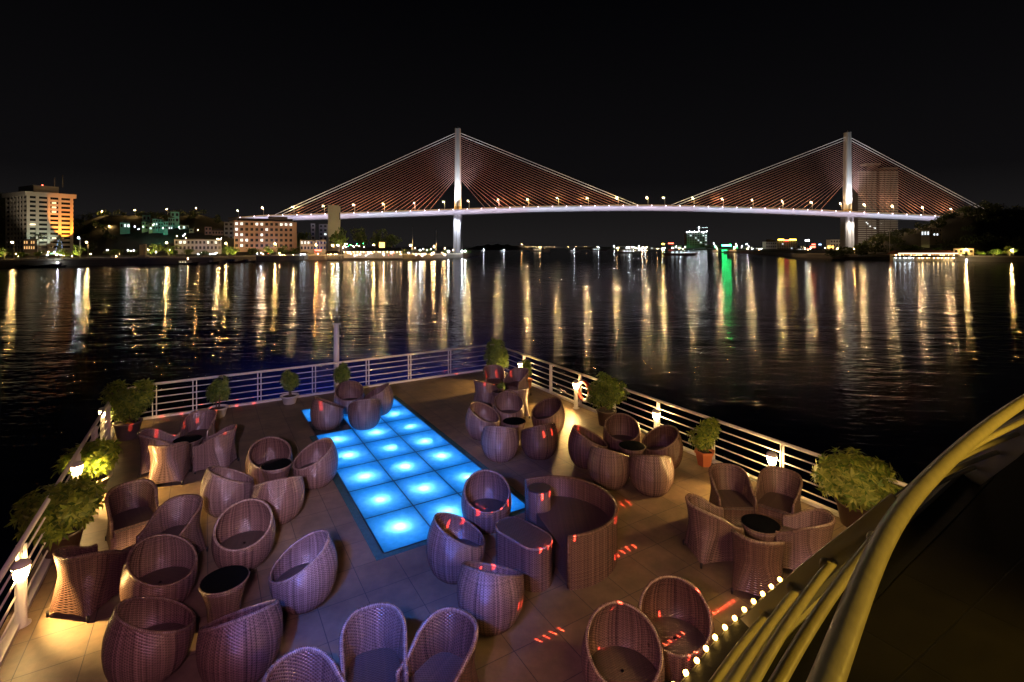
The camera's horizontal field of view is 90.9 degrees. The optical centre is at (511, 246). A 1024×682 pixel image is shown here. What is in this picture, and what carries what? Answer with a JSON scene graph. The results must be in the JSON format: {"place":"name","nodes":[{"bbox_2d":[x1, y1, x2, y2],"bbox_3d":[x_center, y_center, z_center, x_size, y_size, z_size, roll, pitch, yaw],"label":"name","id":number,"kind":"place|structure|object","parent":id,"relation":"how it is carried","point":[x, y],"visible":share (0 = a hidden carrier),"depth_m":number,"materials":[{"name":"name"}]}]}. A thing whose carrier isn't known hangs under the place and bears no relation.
{"place":"outdoors","nodes":[
{"label":"outdoors","id":0,"kind":"place"},
{"bbox_2d":[0,198,319,254],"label":"hill","id":1,"kind":"structure","parent":0,"point":[135,238],"depth_m":496.17,"materials":[{"name":"plant"}]},
{"bbox_2d":[2,175,76,254],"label":"hotel tower","id":2,"kind":"structure","parent":1,"relation":"on","point":[31,210],"depth_m":402.90,"materials":[{"name":"beige concrete"}]},
{"bbox_2d":[0,192,313,254],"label":"hillside woods","id":3,"kind":"object","parent":1,"relation":"on","point":[90,246],"visible":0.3,"depth_m":559.85,"materials":[{"name":"green plant"}]},
{"bbox_2d":[224,222,233,238],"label":"hill house","id":4,"kind":"structure","parent":1,"relation":"on","point":[229,229],"depth_m":504.30,"materials":[{"name":"grey concrete"}]},
{"bbox_2d":[234,216,296,251],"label":"apartment building","id":5,"kind":"structure","parent":1,"relation":"on","point":[259,234],"depth_m":425.41,"materials":[{"name":"white"}]},
{"bbox_2d":[319,224,327,250],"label":"slab building","id":6,"kind":"structure","parent":1,"relation":"on","point":[323,231],"depth_m":579.64,"materials":[{"name":"grey concrete"}]},
{"bbox_2d":[0,250,479,267],"bbox_3d":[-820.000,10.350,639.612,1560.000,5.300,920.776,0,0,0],"label":"shore","id":7,"kind":"structure","parent":0,"point":[8,264],"depth_m":339.44,"materials":[{"name":"concrete"}]},
{"bbox_2d":[23,239,37,254],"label":"hotel podium","id":8,"kind":"object","parent":7,"relation":"on","point":[29,246],"visible":1,"depth_m":359.94,"materials":[{"name":"brown"}]},
{"bbox_2d":[174,239,221,253],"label":"long building","id":9,"kind":"structure","parent":7,"relation":"on","point":[211,246],"depth_m":400.35,"materials":[{"name":"white concrete"}]},
{"bbox_2d":[0,253,466,260],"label":"promenade wall","id":10,"kind":"structure","parent":7,"relation":"on","point":[177,257],"depth_m":305.68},
{"bbox_2d":[300,240,325,253],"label":"pavilion","id":11,"kind":"structure","parent":7,"relation":"on","point":[310,246],"depth_m":415.05,"materials":[{"name":"white"}]},
{"bbox_2d":[328,205,339,251],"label":"elevator tower","id":12,"kind":"structure","parent":7,"relation":"on","point":[333,218],"depth_m":499.71,"materials":[{"name":"beige concrete"}]},
{"bbox_2d":[329,227,348,252],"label":"tree","id":13,"kind":"object","parent":7,"relation":"on","point":[339,238],"visible":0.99,"depth_m":436.76,"materials":[{"name":"green plant"}]},
{"bbox_2d":[350,227,367,247],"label":"tree","id":14,"kind":"object","parent":7,"relation":"on","point":[360,238],"visible":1,"depth_m":467.84,"materials":[{"name":"green plant"}]},
{"bbox_2d":[340,248,403,257],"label":"restaurant pavilion","id":15,"kind":"structure","parent":7,"relation":"on","point":[375,252],"depth_m":406.00,"materials":[{"name":"white"}]},
{"bbox_2d":[369,228,387,247],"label":"tree","id":16,"kind":"object","parent":7,"relation":"on","point":[376,238],"visible":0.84,"depth_m":478.01,"materials":[{"name":"green plant"}]},
{"bbox_2d":[0,371,846,681],"bbox_3d":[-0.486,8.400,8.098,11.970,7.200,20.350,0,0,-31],"label":"deck floor","id":17,"kind":"structure","parent":0,"point":[540,639],"depth_m":7.43,"materials":[{"name":"tile"}]},
{"bbox_2d":[10,558,31,629],"bbox_3d":[-6.223,4.391,6.387,0.200,0.818,0.200,0,0,-31],"label":"bollard light","id":18,"kind":"object","parent":17,"relation":"on","point":[21,567],"visible":0.94,"depth_m":6.35,"materials":[{"name":"white paint"}]},
{"bbox_2d":[3,472,106,561],"bbox_3d":[-7.042,4.200,7.816,1.184,1.200,1.115,0,0,19],"label":"potted plant","id":19,"kind":"object","parent":17,"relation":"on","point":[72,506],"visible":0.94,"depth_m":7.65,"materials":[{"name":"green plant"}]},
{"bbox_2d":[0,401,120,667],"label":"deck railing","id":20,"kind":"object","parent":17,"relation":"on","point":[11,630],"visible":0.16,"depth_m":6.98,"materials":[{"name":"metal"}]},
{"bbox_2d":[71,461,83,478],"bbox_3d":[-8.035,4.391,9.309,0.200,0.818,0.200,0,0,-31],"label":"bollard light","id":21,"kind":"object","parent":17,"relation":"on","point":[77,471],"visible":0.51,"depth_m":9.26,"materials":[{"name":"white paint"}]},
{"bbox_2d":[51,438,122,488],"bbox_3d":[-8.242,4.267,9.831,1.122,1.066,0.973,0,0,0],"label":"potted plant","id":22,"kind":"object","parent":17,"relation":"on","point":[98,456],"visible":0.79,"depth_m":9.69,"materials":[{"name":"green plant"}]},
{"bbox_2d":[46,543,130,622],"bbox_3d":[-5.671,4.375,6.772,0.693,0.849,0.746,0,0,8],"label":"tub armchair","id":23,"kind":"object","parent":17,"relation":"on","point":[87,583],"visible":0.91,"depth_m":6.51,"materials":[{"name":"wicker"}]},
{"bbox_2d":[99,378,156,440],"bbox_3d":[-9.616,4.061,12.603,1.296,1.478,0.849,0,0,0],"label":"potted plant","id":24,"kind":"object","parent":17,"relation":"on","point":[129,406],"visible":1,"depth_m":12.44,"materials":[{"name":"green plant"}]},
{"bbox_2d":[105,479,158,549],"bbox_3d":[-6.193,4.375,8.214,0.693,0.849,0.746,0,0,-44],"label":"tub armchair","id":25,"kind":"object","parent":17,"relation":"on","point":[132,506],"visible":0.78,"depth_m":8.24,"materials":[{"name":"wicker"}]},
{"bbox_2d":[101,596,195,681],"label":"egg chair","id":26,"kind":"object","parent":17,"relation":"on","point":[147,638],"visible":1,"depth_m":5.42,"materials":[{"name":"wicker"}]},
{"bbox_2d":[119,533,197,602],"bbox_3d":[-4.707,4.386,6.741,0.869,0.829,0.866,0,0,17],"label":"egg chair","id":27,"kind":"object","parent":17,"relation":"on","point":[164,565],"visible":0.84,"depth_m":6.86,"materials":[{"name":"wicker"}]},
{"bbox_2d":[137,428,179,476],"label":"tub armchair","id":28,"kind":"object","parent":17,"relation":"on","point":[147,437],"visible":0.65,"depth_m":10.59,"materials":[{"name":"wicker"}]},
{"bbox_2d":[148,441,191,484],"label":"tub armchair","id":29,"kind":"object","parent":17,"relation":"on","point":[170,462],"visible":0.98,"depth_m":10.06,"materials":[{"name":"wicker"}]},
{"bbox_2d":[136,494,208,553],"bbox_3d":[-5.130,4.375,7.676,0.693,0.849,0.746,0,0,7],"label":"tub armchair","id":30,"kind":"object","parent":17,"relation":"on","point":[178,515],"visible":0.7,"depth_m":7.80,"materials":[{"name":"wicker"}]},
{"bbox_2d":[172,434,202,465],"bbox_3d":[-7.138,4.522,11.095,0.570,0.556,0.570,0,0,0],"label":"round table","id":31,"kind":"object","parent":17,"relation":"on","point":[193,440],"visible":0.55,"depth_m":11.06,"materials":[{"name":"wicker"}]},
{"bbox_2d":[177,409,216,443],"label":"tub armchair","id":32,"kind":"object","parent":17,"relation":"on","point":[200,422],"visible":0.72,"depth_m":11.99,"materials":[{"name":"wicker"}]},
{"bbox_2d":[192,424,238,473],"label":"tub armchair","id":33,"kind":"object","parent":17,"relation":"on","point":[218,448],"visible":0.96,"depth_m":10.67,"materials":[{"name":"wicker"}]},
{"bbox_2d":[205,375,230,418],"bbox_3d":[-8.237,4.203,14.175,0.671,1.194,0.630,0,0,12],"label":"potted plant","id":34,"kind":"object","parent":17,"relation":"on","point":[220,389],"visible":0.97,"depth_m":14.06,"materials":[{"name":"green plant"}]},
{"bbox_2d":[198,565,249,622],"bbox_3d":[-3.671,4.522,6.436,0.570,0.556,0.570,0,0,0],"label":"round table","id":35,"kind":"object","parent":17,"relation":"on","point":[221,590],"visible":0.85,"depth_m":6.30,"materials":[{"name":"wicker"}]},
{"bbox_2d":[200,466,254,517],"bbox_3d":[-5.175,4.386,9.179,0.870,0.829,0.866,0,0,-43],"label":"egg chair","id":36,"kind":"object","parent":17,"relation":"on","point":[222,488],"visible":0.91,"depth_m":8.84,"materials":[{"name":"wicker"}]},
{"bbox_2d":[196,599,282,681],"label":"egg chair","id":37,"kind":"object","parent":17,"relation":"on","point":[242,645],"visible":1,"depth_m":5.36,"materials":[{"name":"wicker"}]},
{"bbox_2d":[211,498,275,570],"bbox_3d":[-4.056,4.386,7.635,0.866,0.829,0.869,0,0,-19],"label":"egg chair","id":38,"kind":"object","parent":17,"relation":"on","point":[244,532],"visible":0.95,"depth_m":7.70,"materials":[{"name":"wicker"}]},
{"bbox_2d":[245,436,292,484],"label":"egg chair","id":39,"kind":"object","parent":17,"relation":"on","point":[261,451],"visible":0.64,"depth_m":10.47,"materials":[{"name":"brown wicker"}]},
{"bbox_2d":[260,458,291,481],"bbox_3d":[-4.593,4.522,9.820,0.570,0.556,0.570,0,0,0],"label":"round table","id":40,"kind":"object","parent":17,"relation":"on","point":[277,468],"visible":0.73,"depth_m":9.68,"materials":[{"name":"wicker"}]},
{"bbox_2d":[251,476,304,526],"bbox_3d":[-4.118,4.386,8.884,0.866,0.829,0.869,0,0,-28],"label":"egg chair","id":41,"kind":"object","parent":17,"relation":"on","point":[283,498],"visible":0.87,"depth_m":8.57,"materials":[{"name":"wicker"}]},
{"bbox_2d":[278,369,300,404],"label":"potted plant","id":42,"kind":"object","parent":17,"relation":"on","point":[289,380],"visible":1,"depth_m":15.24,"materials":[{"name":"green plant"}]},
{"bbox_2d":[268,529,337,614],"bbox_3d":[-2.820,4.386,6.830,0.869,0.829,0.866,0,0,-25],"label":"egg chair","id":43,"kind":"object","parent":17,"relation":"on","point":[302,575],"visible":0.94,"depth_m":6.63,"materials":[{"name":"wicker"}]},
{"bbox_2d":[261,645,346,681],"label":"tub armchair","id":44,"kind":"object","parent":17,"relation":"on","point":[307,663],"visible":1,"depth_m":4.92,"materials":[{"name":"wicker"}]},
{"bbox_2d":[128,344,492,419],"bbox_3d":[-5.612,4.308,16.708,11.499,0.981,0.313,0,0,-32],"label":"deck railing","id":45,"kind":"object","parent":17,"relation":"on","point":[273,399],"visible":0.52,"depth_m":16.18,"materials":[{"name":"metal"}]},
{"bbox_2d":[292,438,337,489],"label":"egg chair","id":46,"kind":"object","parent":17,"relation":"on","point":[315,464],"visible":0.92,"depth_m":10.03,"materials":[{"name":"wicker"}]},
{"bbox_2d":[332,317,340,389],"bbox_3d":[-5.852,3.780,16.802,0.288,2.840,0.284,0,0,0],"label":"flag mast","id":47,"kind":"object","parent":17,"relation":"on","point":[336,335],"visible":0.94,"depth_m":16.73,"materials":[{"name":"metal"}]},
{"bbox_2d":[333,362,350,387],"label":"potted plant","id":48,"kind":"object","parent":17,"relation":"on","point":[342,373],"visible":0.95,"depth_m":16.33,"materials":[{"name":"green plant"}]},
{"bbox_2d":[339,602,408,681],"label":"tub armchair","id":49,"kind":"object","parent":17,"relation":"on","point":[373,642],"visible":0.93,"depth_m":5.40,"materials":[{"name":"wicker"}]},
{"bbox_2d":[300,395,524,560],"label":"dance floor","id":50,"kind":"structure","parent":17,"relation":"on","point":[403,472],"depth_m":10.53,"materials":[{"name":"glass"}]},
{"bbox_2d":[310,397,344,429],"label":"egg chair","id":51,"kind":"object","parent":50,"relation":"on","point":[325,414],"visible":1,"depth_m":13.06,"materials":[{"name":"wicker"}]},
{"bbox_2d":[334,380,364,413],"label":"egg chair","id":52,"kind":"object","parent":50,"relation":"on","point":[347,393],"visible":0.73,"depth_m":14.87,"materials":[{"name":"wicker"}]},
{"bbox_2d":[348,398,381,429],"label":"egg chair","id":53,"kind":"object","parent":50,"relation":"on","point":[364,414],"visible":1,"depth_m":13.06,"materials":[{"name":"wicker"}]},
{"bbox_2d":[363,383,393,415],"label":"egg chair","id":54,"kind":"object","parent":50,"relation":"on","point":[383,393],"visible":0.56,"depth_m":14.28,"materials":[{"name":"wicker"}]},
{"bbox_2d":[395,606,478,681],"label":"tub armchair","id":55,"kind":"object","parent":17,"relation":"on","point":[442,647],"visible":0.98,"depth_m":5.33,"materials":[{"name":"wicker"}]},
{"bbox_2d":[426,512,485,584],"bbox_3d":[-0.823,4.386,7.418,0.869,0.829,0.866,0,0,-13],"label":"egg chair","id":56,"kind":"object","parent":17,"relation":"on","point":[454,542],"visible":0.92,"depth_m":7.13,"materials":[{"name":"wicker"}]},
{"bbox_2d":[465,401,499,440],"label":"egg chair","id":57,"kind":"object","parent":17,"relation":"on","point":[480,416],"visible":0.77,"depth_m":12.53,"materials":[{"name":"wicker"}]},
{"bbox_2d":[473,379,497,406],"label":"tub armchair","id":58,"kind":"object","parent":17,"relation":"on","point":[483,392],"visible":0.68,"depth_m":14.68,"materials":[{"name":"wicker"}]},
{"bbox_2d":[461,469,511,533],"bbox_3d":[-0.440,4.386,8.658,0.866,0.829,0.869,0,0,-12],"label":"egg chair","id":59,"kind":"object","parent":17,"relation":"on","point":[486,501],"visible":0.93,"depth_m":8.80,"materials":[{"name":"wicker"}]},
{"bbox_2d":[457,561,523,635],"bbox_3d":[-0.273,4.386,6.469,0.866,0.829,0.869,0,0,21],"label":"egg chair","id":60,"kind":"object","parent":17,"relation":"on","point":[490,597],"visible":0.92,"depth_m":6.13,"materials":[{"name":"wicker"}]},
{"bbox_2d":[483,365,504,385],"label":"tub armchair","id":61,"kind":"object","parent":17,"relation":"on","point":[494,374],"visible":0.72,"depth_m":16.66,"materials":[{"name":"wicker"}]},
{"bbox_2d":[483,338,508,369],"bbox_3d":[-0.574,4.036,17.995,0.976,1.528,0.924,0,0,0],"label":"potted plant","id":62,"kind":"object","parent":17,"relation":"on","point":[496,355],"visible":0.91,"depth_m":17.82,"materials":[{"name":"green plant"}]},
{"bbox_2d":[481,426,518,462],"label":"egg chair","id":63,"kind":"object","parent":17,"relation":"on","point":[499,444],"visible":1,"depth_m":11.09,"materials":[{"name":"wicker"}]},
{"bbox_2d":[492,391,523,425],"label":"egg chair","id":64,"kind":"object","parent":17,"relation":"on","point":[507,404],"visible":0.66,"depth_m":13.79,"materials":[{"name":"wicker"}]},
{"bbox_2d":[502,417,525,445],"bbox_3d":[0.052,4.522,12.245,0.570,0.556,0.570,0,0,0],"label":"round table","id":65,"kind":"object","parent":17,"relation":"on","point":[518,423],"visible":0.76,"depth_m":12.12,"materials":[{"name":"wicker"}]},
{"bbox_2d":[503,367,530,395],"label":"tub armchair","id":66,"kind":"object","parent":17,"relation":"on","point":[516,378],"visible":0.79,"depth_m":16.18,"materials":[{"name":"wicker"}]},
{"bbox_2d":[505,388,529,418],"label":"tub armchair","id":67,"kind":"object","parent":17,"relation":"on","point":[523,393],"visible":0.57,"depth_m":13.99,"materials":[{"name":"wicker"}]},
{"bbox_2d":[495,516,552,591],"bbox_3d":[0.164,4.496,7.402,0.516,0.608,0.993,0,0,-44],"label":"oval table","id":68,"kind":"object","parent":17,"relation":"on","point":[524,546],"visible":0.98,"depth_m":7.15,"materials":[{"name":"wicker"}]},
{"bbox_2d":[520,423,557,459],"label":"egg chair","id":69,"kind":"object","parent":17,"relation":"on","point":[539,442],"visible":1,"depth_m":11.22,"materials":[{"name":"wicker"}]},
{"bbox_2d":[532,397,564,432],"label":"egg chair","id":70,"kind":"object","parent":17,"relation":"on","point":[548,410],"visible":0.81,"depth_m":13.20,"materials":[{"name":"wicker"}]},
{"bbox_2d":[525,475,617,589],"bbox_3d":[1.028,4.418,8.079,1.205,0.764,1.890,0,0,-20],"label":"curved sofa","id":71,"kind":"object","parent":17,"relation":"on","point":[576,519],"visible":0.98,"depth_m":7.93,"materials":[{"name":"wicker"}]},
{"bbox_2d":[568,425,607,468],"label":"egg chair","id":72,"kind":"object","parent":17,"relation":"on","point":[582,440],"visible":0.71,"depth_m":10.84,"materials":[{"name":"wicker"}]},
{"bbox_2d":[584,371,629,426],"bbox_3d":[2.558,4.085,13.527,1.224,1.431,0.922,0,0,0],"label":"potted plant","id":73,"kind":"object","parent":17,"relation":"on","point":[607,392],"visible":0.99,"depth_m":13.37,"materials":[{"name":"green plant"}]},
{"bbox_2d":[587,446,629,489],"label":"egg chair","id":74,"kind":"object","parent":17,"relation":"on","point":[608,469],"visible":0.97,"depth_m":9.83,"materials":[{"name":"wicker"}]},
{"bbox_2d":[603,413,640,452],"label":"egg chair","id":75,"kind":"object","parent":17,"relation":"on","point":[618,428],"visible":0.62,"depth_m":11.93,"materials":[{"name":"wicker"}]},
{"bbox_2d":[581,600,664,681],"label":"egg chair","id":76,"kind":"object","parent":17,"relation":"on","point":[618,635],"visible":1,"depth_m":5.54,"materials":[{"name":"wicker"}]},
{"bbox_2d":[618,440,645,455],"bbox_3d":[2.557,4.522,10.739,0.570,0.556,0.570,0,0,0],"label":"round table","id":77,"kind":"object","parent":17,"relation":"on","point":[629,448],"visible":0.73,"depth_m":10.62,"materials":[{"name":"wicker"}]},
{"bbox_2d":[629,455,673,496],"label":"egg chair","id":78,"kind":"object","parent":17,"relation":"on","point":[651,475],"visible":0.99,"depth_m":9.56,"materials":[{"name":"wicker"}]},
{"bbox_2d":[642,425,682,468],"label":"egg chair","id":79,"kind":"object","parent":17,"relation":"on","point":[666,440],"visible":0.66,"depth_m":11.19,"materials":[{"name":"wicker"}]},
{"bbox_2d":[637,575,714,681],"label":"egg chair","id":80,"kind":"object","parent":17,"relation":"on","point":[675,610],"visible":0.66,"depth_m":5.95,"materials":[{"name":"wicker"}]},
{"bbox_2d":[686,417,721,466],"bbox_3d":[4.228,4.279,11.060,0.779,1.041,0.546,0,0,0],"label":"potted plant","id":81,"kind":"object","parent":17,"relation":"on","point":[704,438],"visible":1,"depth_m":10.94,"materials":[{"name":"green plant"}]},
{"bbox_2d":[504,348,906,517],"bbox_3d":[3.677,4.308,12.484,0.110,0.981,16.970,0,0,-31],"label":"deck railing","id":82,"kind":"object","parent":17,"relation":"on","point":[782,464],"visible":0.4,"depth_m":11.51,"materials":[{"name":"metal"}]},
{"bbox_2d":[683,493,743,568],"bbox_3d":[3.086,4.375,7.837,0.746,0.849,0.693,0,0,-5],"label":"tub armchair","id":83,"kind":"object","parent":17,"relation":"on","point":[708,537],"visible":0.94,"depth_m":7.55,"materials":[{"name":"wicker"}]},
{"bbox_2d":[708,463,756,525],"bbox_3d":[3.823,4.375,8.832,0.693,0.849,0.746,0,0,4],"label":"tub armchair","id":84,"kind":"object","parent":17,"relation":"on","point":[732,493],"visible":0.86,"depth_m":8.85,"materials":[{"name":"wicker"}]},
{"bbox_2d":[730,528,784,596],"bbox_3d":[3.444,4.375,7.077,0.693,0.849,0.746,0,0,29],"label":"tub armchair","id":85,"kind":"object","parent":17,"relation":"on","point":[757,567],"visible":0.96,"depth_m":6.81,"materials":[{"name":"wicker"}]},
{"bbox_2d":[740,514,781,541],"bbox_3d":[3.809,4.522,7.724,0.570,0.556,0.570,0,0,0],"label":"round table","id":86,"kind":"object","parent":17,"relation":"on","point":[759,527],"visible":0.7,"depth_m":7.63,"materials":[{"name":"wicker"}]},
{"bbox_2d":[754,466,802,527],"bbox_3d":[4.627,4.375,8.714,0.693,0.849,0.746,0,0,43],"label":"tub armchair","id":87,"kind":"object","parent":17,"relation":"on","point":[778,491],"visible":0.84,"depth_m":8.79,"materials":[{"name":"wicker"}]},
{"bbox_2d":[775,508,835,569],"bbox_3d":[4.384,4.375,7.510,0.746,0.849,0.693,0,0,37],"label":"tub armchair","id":88,"kind":"object","parent":17,"relation":"on","point":[805,535],"visible":0.8,"depth_m":7.34,"materials":[{"name":"wicker"}]},
{"bbox_2d":[811,446,904,527],"bbox_3d":[5.900,4.154,8.677,1.526,1.292,1.358,0,0,0],"label":"potted plant","id":89,"kind":"object","parent":17,"relation":"on","point":[858,487],"visible":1,"depth_m":8.39,"materials":[{"name":"green plant"}]},
{"bbox_2d":[464,243,529,249],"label":"distant hill","id":90,"kind":"structure","parent":0,"point":[497,246],"depth_m":1555.49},
{"bbox_2d":[0,247,1023,629],"bbox_3d":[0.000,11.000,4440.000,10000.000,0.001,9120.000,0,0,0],"label":"water","id":91,"kind":"structure","parent":0,"point":[908,371],"depth_m":61.30,"materials":[{"name":"liquid"}]},
{"bbox_2d":[228,128,983,252],"bbox_3d":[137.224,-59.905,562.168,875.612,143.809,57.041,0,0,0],"label":"cable stayed bridge","id":92,"kind":"structure","parent":91,"relation":"on","point":[847,215],"depth_m":555.48,"materials":[{"name":"paint"}]},
{"bbox_2d":[915,255,955,260],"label":"terrace","id":93,"kind":"structure","parent":91,"relation":"in","point":[934,257],"depth_m":362.00,"materials":[{"name":"white"}]},
{"bbox_2d":[0,0,1023,246],"label":"sky","id":94,"kind":"structure","parent":0,"point":[223,108],"materials":[{"name":"black"}]},
{"bbox_2d":[568,248,824,249],"bbox_3d":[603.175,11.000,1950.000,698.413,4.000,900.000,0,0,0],"label":"shore","id":95,"kind":"structure","parent":0,"point":[688,249],"depth_m":1500.00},
{"bbox_2d":[684,231,706,247],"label":"tower under construction","id":96,"kind":"structure","parent":95,"relation":"on","point":[692,239],"depth_m":1900.00,"materials":[{"name":"green glass"}]},
{"bbox_2d":[776,241,796,249],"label":"riverside hotel","id":97,"kind":"structure","parent":95,"relation":"on","point":[782,245],"depth_m":1500.00,"materials":[{"name":"grey glass"}]},
{"bbox_2d":[737,250,1023,261],"bbox_3d":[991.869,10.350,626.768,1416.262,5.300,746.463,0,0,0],"label":"shore","id":98,"kind":"structure","parent":0,"point":[798,253],"depth_m":440.73,"materials":[{"name":"stone"}]},
{"bbox_2d":[852,163,897,244],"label":"high-rise building","id":99,"kind":"structure","parent":98,"relation":"on","point":[865,229],"depth_m":800.00,"materials":[{"name":"white"}]},
{"bbox_2d":[807,253,1023,256],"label":"quay wall","id":100,"kind":"structure","parent":98,"relation":"on","point":[953,255],"depth_m":363.37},
{"bbox_2d":[888,250,957,260],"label":"riverside restaurant","id":101,"kind":"structure","parent":98,"relation":"on","point":[920,252],"depth_m":374.87,"materials":[{"name":"white"}]},
{"bbox_2d":[832,209,1023,256],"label":"hill","id":102,"kind":"structure","parent":0,"point":[1004,226],"depth_m":454.12,"materials":[{"name":"plant"}]},
{"bbox_2d":[824,200,1023,257],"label":"hillside woods","id":103,"kind":"object","parent":102,"relation":"on","point":[880,238],"visible":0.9,"depth_m":473.40,"materials":[{"name":"green plant"}]},
{"bbox_2d":[921,229,929,247],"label":"building","id":104,"kind":"structure","parent":102,"relation":"on","point":[925,238],"depth_m":429.93,"materials":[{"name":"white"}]},
{"bbox_2d":[930,228,941,244],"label":"building","id":105,"kind":"structure","parent":102,"relation":"on","point":[935,233],"depth_m":434.15,"materials":[{"name":"black glass"}]},
{"bbox_2d":[847,453,1023,681],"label":"deck floor","id":106,"kind":"structure","parent":0,"point":[947,605],"depth_m":2.46,"materials":[{"name":"tile"}]},
{"bbox_2d":[683,409,1023,681],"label":"deck edge","id":107,"kind":"object","parent":106,"relation":"attached to","point":[940,510],"visible":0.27,"depth_m":2.75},
{"bbox_2d":[680,577,781,681],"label":"led string","id":108,"kind":"object","parent":107,"relation":"attached to","point":[697,661],"visible":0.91,"depth_m":2.35,"materials":[{"name":"white"}]},
{"bbox_2d":[708,394,1023,681],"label":"deck railing","id":109,"kind":"object","parent":106,"relation":"on","point":[865,543],"visible":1,"depth_m":1.58,"materials":[{"name":"metal"}]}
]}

